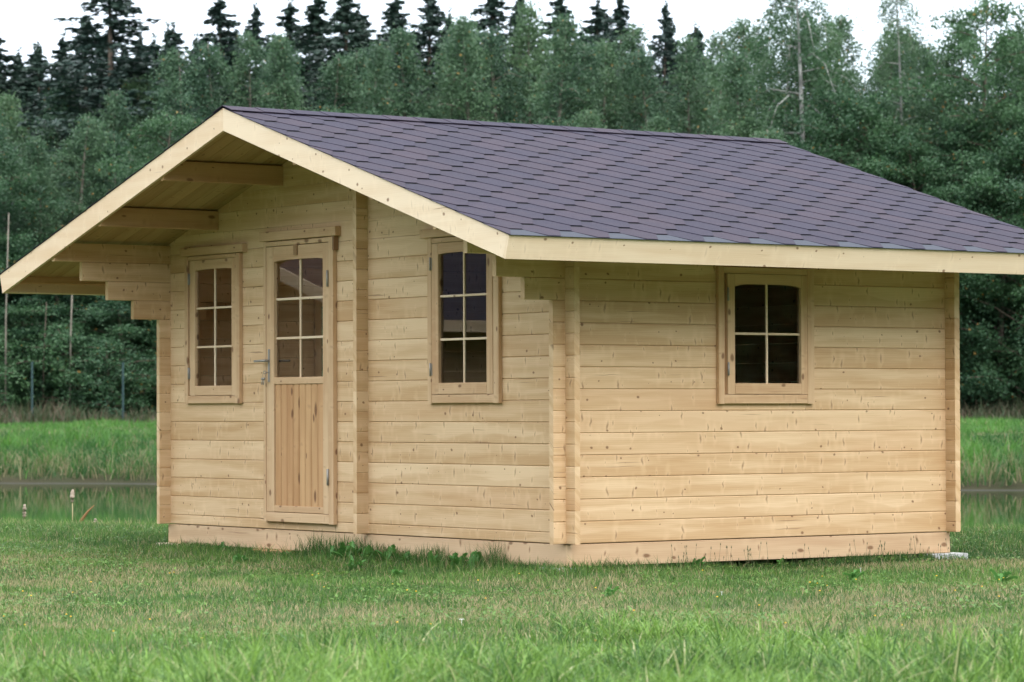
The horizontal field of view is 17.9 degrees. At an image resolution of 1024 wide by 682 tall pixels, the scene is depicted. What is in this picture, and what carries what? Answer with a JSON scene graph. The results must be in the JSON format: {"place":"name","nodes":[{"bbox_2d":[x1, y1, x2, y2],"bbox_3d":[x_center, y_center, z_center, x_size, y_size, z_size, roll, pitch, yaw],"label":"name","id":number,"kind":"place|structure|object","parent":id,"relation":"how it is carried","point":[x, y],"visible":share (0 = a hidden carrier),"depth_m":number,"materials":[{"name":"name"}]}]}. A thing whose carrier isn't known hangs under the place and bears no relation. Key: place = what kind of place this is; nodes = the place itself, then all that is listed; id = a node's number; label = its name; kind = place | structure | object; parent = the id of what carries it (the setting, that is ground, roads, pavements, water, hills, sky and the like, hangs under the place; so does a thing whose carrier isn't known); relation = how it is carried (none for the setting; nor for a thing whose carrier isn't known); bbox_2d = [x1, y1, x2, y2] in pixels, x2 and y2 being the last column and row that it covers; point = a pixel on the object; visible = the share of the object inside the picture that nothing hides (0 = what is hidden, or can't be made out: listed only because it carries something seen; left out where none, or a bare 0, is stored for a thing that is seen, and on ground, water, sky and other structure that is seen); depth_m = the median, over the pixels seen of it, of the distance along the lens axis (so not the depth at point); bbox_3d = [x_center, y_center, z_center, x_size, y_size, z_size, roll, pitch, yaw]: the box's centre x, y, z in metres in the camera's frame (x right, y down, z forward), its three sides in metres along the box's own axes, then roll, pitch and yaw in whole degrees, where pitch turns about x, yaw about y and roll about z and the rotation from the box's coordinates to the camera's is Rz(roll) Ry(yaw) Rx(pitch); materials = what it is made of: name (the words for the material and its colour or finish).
{"place":"outdoors","nodes":[
{"label":"outdoors","id":0,"kind":"place"},
{"bbox_2d":[0,601,1023,681],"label":"tall grass","id":1,"kind":"structure","parent":0,"point":[651,660],"depth_m":11.17,"materials":[{"name":"green plant"}]},
{"bbox_2d":[0,424,1023,678],"bbox_3d":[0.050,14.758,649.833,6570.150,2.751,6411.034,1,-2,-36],"label":"ground","id":2,"kind":"structure","parent":0,"point":[976,484],"depth_m":17.50,"materials":[{"name":"plant"}]},
{"bbox_2d":[0,44,40,131],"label":"spruce tree","id":3,"kind":"object","parent":2,"relation":"on","point":[30,85],"visible":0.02,"depth_m":113.91,"materials":[{"name":"green plant"}]},
{"bbox_2d":[0,26,44,151],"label":"spruce tree","id":4,"kind":"object","parent":2,"relation":"on","point":[12,69],"visible":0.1,"depth_m":108.38,"materials":[{"name":"green plant"}]},
{"bbox_2d":[0,325,52,413],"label":"shrub","id":5,"kind":"object","parent":2,"relation":"on","point":[10,361],"visible":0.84,"depth_m":90.46,"materials":[{"name":"green plant"}]},
{"bbox_2d":[0,90,59,237],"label":"birch tree","id":6,"kind":"object","parent":2,"relation":"on","point":[7,101],"visible":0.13,"depth_m":102.36,"materials":[{"name":"green plant"}]},
{"bbox_2d":[9,40,59,147],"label":"spruce tree","id":7,"kind":"object","parent":2,"relation":"on","point":[38,76],"visible":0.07,"depth_m":113.84,"materials":[{"name":"green plant"}]},
{"bbox_2d":[0,352,79,411],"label":"shrub","id":8,"kind":"object","parent":2,"relation":"on","point":[25,391],"visible":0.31,"depth_m":91.71,"materials":[{"name":"green plant"}]},
{"bbox_2d":[0,141,82,368],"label":"alder tree","id":9,"kind":"object","parent":2,"relation":"on","point":[15,169],"visible":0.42,"depth_m":94.38,"materials":[{"name":"green plant"}]},
{"bbox_2d":[0,123,94,341],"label":"birch tree","id":10,"kind":"object","parent":2,"relation":"on","point":[4,220],"visible":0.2,"depth_m":95.88,"materials":[{"name":"green plant"}]},
{"bbox_2d":[7,132,90,354],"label":"birch tree","id":11,"kind":"object","parent":2,"relation":"on","point":[34,152],"visible":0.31,"depth_m":96.09,"materials":[{"name":"green plant"}]},
{"bbox_2d":[9,76,90,249],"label":"birch tree","id":12,"kind":"object","parent":2,"relation":"on","point":[53,139],"visible":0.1,"depth_m":103.77,"materials":[{"name":"green plant"}]},
{"bbox_2d":[32,30,72,129],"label":"spruce tree","id":13,"kind":"object","parent":2,"relation":"on","point":[61,52],"visible":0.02,"depth_m":114.19,"materials":[{"name":"green plant"}]},
{"bbox_2d":[0,230,111,392],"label":"alder tree","id":14,"kind":"object","parent":2,"relation":"on","point":[24,310],"visible":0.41,"depth_m":92.17,"materials":[{"name":"green plant"}]},
{"bbox_2d":[12,367,104,412],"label":"shrub","id":15,"kind":"object","parent":2,"relation":"on","point":[38,393],"visible":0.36,"depth_m":91.24,"materials":[{"name":"green plant"}]},
{"bbox_2d":[0,233,128,398],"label":"alder tree","id":16,"kind":"object","parent":2,"relation":"on","point":[4,253],"visible":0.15,"depth_m":93.05,"materials":[{"name":"green plant"}]},
{"bbox_2d":[7,111,129,374],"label":"birch tree","id":17,"kind":"object","parent":2,"relation":"on","point":[83,136],"visible":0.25,"depth_m":97.51,"materials":[{"name":"green plant"}]},
{"bbox_2d":[0,246,156,408],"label":"alder tree","id":18,"kind":"object","parent":2,"relation":"on","point":[68,301],"visible":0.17,"depth_m":92.96,"materials":[{"name":"green plant"}]},
{"bbox_2d":[27,10,129,212],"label":"spruce tree","id":19,"kind":"object","parent":2,"relation":"on","point":[77,56],"visible":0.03,"depth_m":107.96,"materials":[{"name":"green plant"}]},
{"bbox_2d":[7,315,156,413],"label":"shrub","id":20,"kind":"object","parent":2,"relation":"on","point":[61,335],"visible":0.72,"depth_m":90.84,"materials":[{"name":"green plant"}]},
{"bbox_2d":[20,295,156,411],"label":"alder tree","id":21,"kind":"object","parent":2,"relation":"on","point":[120,328],"visible":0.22,"depth_m":92.45,"materials":[{"name":"green plant"}]},
{"bbox_2d":[47,128,135,339],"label":"birch tree","id":22,"kind":"object","parent":2,"relation":"on","point":[119,142],"visible":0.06,"depth_m":97.88,"materials":[{"name":"green plant"}]},
{"bbox_2d":[58,86,137,225],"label":"birch tree","id":23,"kind":"object","parent":2,"relation":"on","point":[115,104],"visible":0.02,"depth_m":100.49,"materials":[{"name":"green plant"}]},
{"bbox_2d":[42,335,156,417],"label":"shrub","id":24,"kind":"object","parent":2,"relation":"on","point":[93,358],"visible":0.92,"depth_m":90.15,"materials":[{"name":"green plant"}]},
{"bbox_2d":[6,0,197,321],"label":"spruce tree","id":25,"kind":"object","parent":2,"relation":"on","point":[114,24],"visible":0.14,"depth_m":103.62,"materials":[{"name":"green plant"}]},
{"bbox_2d":[61,72,172,306],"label":"birch tree","id":26,"kind":"object","parent":2,"relation":"on","point":[141,87],"visible":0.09,"depth_m":103.55,"materials":[{"name":"green plant"}]},
{"bbox_2d":[88,346,156,413],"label":"shrub","id":27,"kind":"object","parent":2,"relation":"on","point":[145,364],"visible":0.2,"depth_m":92.21,"materials":[{"name":"green plant"}]},
{"bbox_2d":[68,110,205,354],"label":"alder tree","id":28,"kind":"object","parent":2,"relation":"on","point":[182,125],"visible":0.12,"depth_m":94.70,"materials":[{"name":"green plant"}]},
{"bbox_2d":[111,45,213,322],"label":"birch tree","id":29,"kind":"object","parent":2,"relation":"on","point":[185,100],"visible":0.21,"depth_m":100.45,"materials":[{"name":"green plant"}]},
{"bbox_2d":[126,320,210,413],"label":"shrub","id":30,"kind":"object","parent":2,"relation":"on","point":[147,389],"visible":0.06,"depth_m":91.24,"materials":[{"name":"green plant"}]},
{"bbox_2d":[144,21,207,113],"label":"spruce tree","id":31,"kind":"object","parent":2,"relation":"on","point":[175,38],"visible":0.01,"depth_m":110.08,"materials":[{"name":"green plant"}]},
{"bbox_2d":[166,34,240,132],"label":"birch tree","id":32,"kind":"object","parent":2,"relation":"on","point":[211,58],"visible":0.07,"depth_m":101.23,"materials":[{"name":"green plant"}]},
{"bbox_2d":[159,0,267,153],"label":"spruce tree","id":33,"kind":"object","parent":2,"relation":"on","point":[221,21],"visible":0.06,"depth_m":105.96,"materials":[{"name":"green plant"}]},
{"bbox_2d":[217,2,273,104],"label":"spruce tree","id":34,"kind":"object","parent":2,"relation":"on","point":[254,22],"visible":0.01,"depth_m":111.81,"materials":[{"name":"green plant"}]},
{"bbox_2d":[219,28,277,108],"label":"birch tree","id":35,"kind":"object","parent":2,"relation":"on","point":[251,48],"visible":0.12,"depth_m":103.86,"materials":[{"name":"green plant"}]},
{"bbox_2d":[248,42,310,109],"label":"birch tree","id":36,"kind":"object","parent":2,"relation":"on","point":[296,53],"visible":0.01,"depth_m":104.99,"materials":[{"name":"green plant"}]},
{"bbox_2d":[247,28,312,110],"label":"birch tree","id":37,"kind":"object","parent":2,"relation":"on","point":[288,77],"visible":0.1,"depth_m":100.66,"materials":[{"name":"green plant"}]},
{"bbox_2d":[241,0,325,108],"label":"spruce tree","id":38,"kind":"object","parent":2,"relation":"on","point":[287,19],"visible":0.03,"depth_m":110.43,"materials":[{"name":"green plant"}]},
{"bbox_2d":[264,0,339,110],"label":"spruce tree","id":39,"kind":"object","parent":2,"relation":"on","point":[313,12],"visible":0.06,"depth_m":108.99,"materials":[{"name":"green plant"}]},
{"bbox_2d":[304,51,370,112],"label":"birch tree","id":40,"kind":"object","parent":2,"relation":"on","point":[342,61],"visible":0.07,"depth_m":102.80,"materials":[{"name":"green plant"}]},
{"bbox_2d":[272,0,417,111],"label":"spruce tree","id":41,"kind":"object","parent":2,"relation":"on","point":[343,16],"visible":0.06,"depth_m":105.63,"materials":[{"name":"green plant"}]},
{"bbox_2d":[328,44,379,112],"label":"birch tree","id":42,"kind":"object","parent":2,"relation":"on","point":[359,61],"visible":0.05,"depth_m":104.21,"materials":[{"name":"green plant"}]},
{"bbox_2d":[301,2,406,107],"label":"spruce tree","id":43,"kind":"object","parent":2,"relation":"on","point":[360,17],"visible":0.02,"depth_m":108.44,"materials":[{"name":"green plant"}]},
{"bbox_2d":[345,38,410,115],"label":"birch tree","id":44,"kind":"object","parent":2,"relation":"on","point":[375,69],"visible":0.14,"depth_m":100.11,"materials":[{"name":"green plant"}]},
{"bbox_2d":[365,0,435,116],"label":"spruce tree","id":45,"kind":"object","parent":2,"relation":"on","point":[392,11],"visible":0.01,"depth_m":111.20,"materials":[{"name":"green plant"}]},
{"bbox_2d":[367,23,443,117],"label":"birch tree","id":46,"kind":"object","parent":2,"relation":"on","point":[402,57],"visible":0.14,"depth_m":101.91,"materials":[{"name":"green plant"}]},
{"bbox_2d":[386,0,492,116],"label":"spruce tree","id":47,"kind":"object","parent":2,"relation":"on","point":[430,26],"visible":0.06,"depth_m":108.28,"materials":[{"name":"green plant"}]},
{"bbox_2d":[412,20,489,121],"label":"birch tree","id":48,"kind":"object","parent":2,"relation":"on","point":[437,96],"visible":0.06,"depth_m":103.77,"materials":[{"name":"green plant"}]},
{"bbox_2d":[419,10,511,122],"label":"birch tree","id":49,"kind":"object","parent":2,"relation":"on","point":[466,48],"visible":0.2,"depth_m":101.19,"materials":[{"name":"green plant"}]},
{"bbox_2d":[422,0,546,122],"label":"spruce tree","id":50,"kind":"object","parent":2,"relation":"on","point":[497,17],"visible":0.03,"depth_m":108.18,"materials":[{"name":"green plant"}]},
{"bbox_2d":[454,20,537,123],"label":"birch tree","id":51,"kind":"object","parent":2,"relation":"on","point":[509,113],"visible":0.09,"depth_m":102.91,"materials":[{"name":"green plant"}]},
{"bbox_2d":[0,105,1023,566],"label":"log cabin","id":52,"kind":"object","parent":2,"relation":"on","point":[560,343],"visible":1,"depth_m":21.19,"materials":[{"name":"brown wood"}]},
{"bbox_2d":[180,243,246,403],"bbox_3d":[-2.107,-0.116,23.183,0.103,1.124,0.877,1,-2,-36],"label":"window","id":53,"kind":"structure","parent":52,"relation":"in","point":[195,393],"depth_m":23.18,"materials":[{"name":"brown wood"}]},
{"bbox_2d":[253,226,340,524],"bbox_3d":[-1.446,0.239,22.229,0.150,2.008,1.000,1,-2,-36],"label":"door","id":54,"kind":"structure","parent":52,"relation":"in","point":[300,413],"depth_m":22.21,"materials":[{"name":"brown wood"}]},
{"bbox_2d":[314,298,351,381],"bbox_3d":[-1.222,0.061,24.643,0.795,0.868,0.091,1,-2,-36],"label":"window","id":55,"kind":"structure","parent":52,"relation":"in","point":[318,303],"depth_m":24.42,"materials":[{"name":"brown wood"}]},
{"bbox_2d":[420,229,501,402],"bbox_3d":[-0.287,-0.166,20.655,0.103,1.123,0.915,1,-2,-36],"label":"window","id":56,"kind":"structure","parent":52,"relation":"in","point":[490,391],"depth_m":20.70,"materials":[{"name":"brown wood"}]},
{"bbox_2d":[716,266,814,403],"bbox_3d":[1.602,-0.033,20.721,0.795,0.868,0.101,1,-2,-36],"label":"window","id":57,"kind":"structure","parent":52,"relation":"in","point":[728,391],"depth_m":20.69,"materials":[{"name":"brown wood"}]},
{"bbox_2d":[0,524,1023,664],"bbox_3d":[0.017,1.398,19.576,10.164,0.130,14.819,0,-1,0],"label":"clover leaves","id":58,"kind":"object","parent":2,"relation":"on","point":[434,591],"visible":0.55,"depth_m":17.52,"materials":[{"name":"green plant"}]},
{"bbox_2d":[0,393,1023,424],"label":"undergrowth","id":59,"kind":"object","parent":2,"relation":"on","point":[58,414],"visible":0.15,"depth_m":88.47,"materials":[{"name":"green plant"}]},
{"bbox_2d":[495,0,552,119],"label":"spruce tree","id":60,"kind":"object","parent":2,"relation":"on","point":[512,14],"visible":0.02,"depth_m":110.36,"materials":[{"name":"green plant"}]},
{"bbox_2d":[494,0,574,126],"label":"birch tree","id":61,"kind":"object","parent":2,"relation":"on","point":[530,32],"visible":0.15,"depth_m":104.35,"materials":[{"name":"green plant"}]},
{"bbox_2d":[519,0,597,123],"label":"spruce tree","id":62,"kind":"object","parent":2,"relation":"on","point":[560,7],"visible":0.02,"depth_m":109.49,"materials":[{"name":"green plant"}]},
{"bbox_2d":[522,9,607,127],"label":"birch tree","id":63,"kind":"object","parent":2,"relation":"on","point":[564,40],"visible":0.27,"depth_m":100.03,"materials":[{"name":"green plant"}]},
{"bbox_2d":[536,33,612,128],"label":"birch tree","id":64,"kind":"object","parent":2,"relation":"on","point":[588,64],"visible":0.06,"depth_m":101.29,"materials":[{"name":"green plant"}]},
{"bbox_2d":[570,107,605,128],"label":"birch tree","id":65,"kind":"object","parent":2,"relation":"on","point":[586,124],"visible":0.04,"depth_m":96.48,"materials":[{"name":"green plant"}]},
{"bbox_2d":[573,0,623,102],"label":"spruce tree","id":66,"kind":"object","parent":2,"relation":"on","point":[598,27],"visible":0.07,"depth_m":113.99,"materials":[{"name":"green plant"}]},
{"bbox_2d":[572,35,632,129],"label":"birch tree","id":67,"kind":"object","parent":2,"relation":"on","point":[610,66],"visible":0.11,"depth_m":103.93,"materials":[{"name":"green plant"}]},
{"bbox_2d":[548,0,673,129],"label":"spruce tree","id":68,"kind":"object","parent":2,"relation":"on","point":[620,17],"visible":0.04,"depth_m":107.86,"materials":[{"name":"green plant"}]},
{"bbox_2d":[596,19,677,130],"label":"birch tree","id":69,"kind":"object","parent":2,"relation":"on","point":[635,35],"visible":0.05,"depth_m":104.97,"materials":[{"name":"green plant"}]},
{"bbox_2d":[605,41,687,132],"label":"birch tree","id":70,"kind":"object","parent":2,"relation":"on","point":[641,76],"visible":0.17,"depth_m":101.16,"materials":[{"name":"green plant"}]},
{"bbox_2d":[638,112,678,132],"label":"birch tree","id":71,"kind":"object","parent":2,"relation":"on","point":[655,123],"visible":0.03,"depth_m":97.45,"materials":[{"name":"green plant"}]},
{"bbox_2d":[630,0,712,132],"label":"spruce tree","id":72,"kind":"object","parent":2,"relation":"on","point":[667,27],"visible":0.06,"depth_m":110.26,"materials":[{"name":"green plant"}]},
{"bbox_2d":[658,33,720,134],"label":"birch tree","id":73,"kind":"object","parent":2,"relation":"on","point":[689,76],"visible":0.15,"depth_m":102.36,"materials":[{"name":"green plant"}]},
{"bbox_2d":[670,20,716,133],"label":"spruce tree","id":74,"kind":"object","parent":2,"relation":"on","point":[694,34],"visible":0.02,"depth_m":111.22,"materials":[{"name":"green plant"}]},
{"bbox_2d":[671,28,757,133],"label":"birch tree","id":75,"kind":"object","parent":2,"relation":"on","point":[714,43],"visible":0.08,"depth_m":105.33,"materials":[{"name":"green plant"}]},
{"bbox_2d":[693,46,789,344],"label":"birch tree","id":76,"kind":"object","parent":2,"relation":"on","point":[738,79],"visible":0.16,"depth_m":92.65,"materials":[{"name":"green plant"}]},
{"bbox_2d":[704,13,819,147],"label":"birch tree","id":77,"kind":"object","parent":2,"relation":"on","point":[741,35],"visible":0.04,"depth_m":99.81,"materials":[{"name":"green plant"}]},
{"bbox_2d":[722,0,837,154],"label":"birch tree","id":78,"kind":"object","parent":2,"relation":"on","point":[788,56],"visible":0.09,"depth_m":97.31,"materials":[{"name":"green plant"}]},
{"bbox_2d":[708,0,868,162],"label":"birch tree","id":79,"kind":"object","parent":2,"relation":"on","point":[821,81],"visible":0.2,"depth_m":94.88,"materials":[{"name":"green plant"}]},
{"bbox_2d":[671,534,963,568],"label":"seed stalks","id":80,"kind":"object","parent":2,"relation":"on","point":[748,550],"visible":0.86,"depth_m":20.50,"materials":[{"name":"green"}]},
{"bbox_2d":[783,17,866,157],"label":"birch tree","id":81,"kind":"object","parent":2,"relation":"on","point":[825,30],"visible":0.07,"depth_m":97.03,"materials":[{"name":"green plant"}]},
{"bbox_2d":[792,8,874,150],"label":"birch tree","id":82,"kind":"object","parent":2,"relation":"on","point":[842,24],"visible":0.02,"depth_m":100.82,"materials":[{"name":"green plant"}]},
{"bbox_2d":[773,84,959,381],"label":"alder tree","id":83,"kind":"object","parent":2,"relation":"on","point":[846,122],"visible":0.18,"depth_m":92.04,"materials":[{"name":"green plant"}]},
{"bbox_2d":[851,26,929,182],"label":"birch tree","id":84,"kind":"object","parent":2,"relation":"on","point":[894,60],"visible":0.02,"depth_m":97.95,"materials":[{"name":"green plant"}]},
{"bbox_2d":[805,93,1015,375],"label":"alder tree","id":85,"kind":"object","parent":2,"relation":"on","point":[873,117],"visible":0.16,"depth_m":91.49,"materials":[{"name":"green plant"}]},
{"bbox_2d":[873,28,959,198],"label":"birch tree","id":86,"kind":"object","parent":2,"relation":"on","point":[920,42],"visible":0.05,"depth_m":99.99,"materials":[{"name":"green plant"}]},
{"bbox_2d":[853,0,984,358],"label":"birch tree","id":87,"kind":"object","parent":2,"relation":"on","point":[907,40],"visible":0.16,"depth_m":93.81,"materials":[{"name":"green plant"}]},
{"bbox_2d":[853,0,1023,399],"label":"alder tree","id":88,"kind":"object","parent":2,"relation":"on","point":[1004,50],"visible":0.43,"depth_m":91.93,"materials":[{"name":"green plant"}]},
{"bbox_2d":[907,44,979,186],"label":"birch tree","id":89,"kind":"object","parent":2,"relation":"on","point":[936,93],"visible":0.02,"depth_m":99.81,"materials":[{"name":"green plant"}]},
{"bbox_2d":[870,137,1021,404],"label":"alder tree","id":90,"kind":"object","parent":2,"relation":"on","point":[894,162],"visible":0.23,"depth_m":90.22,"materials":[{"name":"green plant"}]},
{"bbox_2d":[906,115,1023,403],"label":"alder tree","id":91,"kind":"object","parent":2,"relation":"on","point":[982,332],"visible":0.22,"depth_m":91.23,"materials":[{"name":"green plant"}]},
{"bbox_2d":[924,17,1006,159],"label":"birch tree","id":92,"kind":"object","parent":2,"relation":"on","point":[947,60],"visible":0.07,"depth_m":99.57,"materials":[{"name":"green plant"}]},
{"bbox_2d":[917,32,1023,215],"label":"alder tree","id":93,"kind":"object","parent":2,"relation":"on","point":[973,92],"visible":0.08,"depth_m":94.86,"materials":[{"name":"green plant"}]},
{"bbox_2d":[933,93,1023,412],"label":"alder tree","id":94,"kind":"object","parent":2,"relation":"on","point":[1012,113],"visible":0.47,"depth_m":90.34,"materials":[{"name":"green plant"}]},
{"bbox_2d":[936,133,1023,398],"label":"alder tree","id":95,"kind":"object","parent":2,"relation":"on","point":[1010,186],"visible":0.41,"depth_m":89.90,"materials":[{"name":"green plant"}]},
{"bbox_2d":[959,354,1010,413],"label":"shrub","id":96,"kind":"object","parent":2,"relation":"on","point":[970,400],"visible":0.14,"depth_m":90.17,"materials":[{"name":"green plant"}]},
{"bbox_2d":[961,332,1023,413],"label":"shrub","id":97,"kind":"object","parent":2,"relation":"on","point":[1004,376],"visible":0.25,"depth_m":90.95,"materials":[{"name":"green plant"}]},
{"bbox_2d":[0,415,1023,486],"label":"bank grass","id":98,"kind":"structure","parent":0,"point":[101,436],"depth_m":72.78,"materials":[{"name":"green plant"}]},
{"bbox_2d":[0,483,1023,530],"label":"water","id":99,"kind":"structure","parent":0,"point":[131,502],"depth_m":54.84,"materials":[{"name":"green liquid"}]},
{"bbox_2d":[0,0,1023,129],"label":"sky","id":100,"kind":"structure","parent":0,"point":[23,23],"materials":[{"name":"white"}]},
{"bbox_2d":[133,532,957,572],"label":"base grass","id":101,"kind":"structure","parent":0,"point":[320,546],"depth_m":20.91,"materials":[{"name":"green plant"}]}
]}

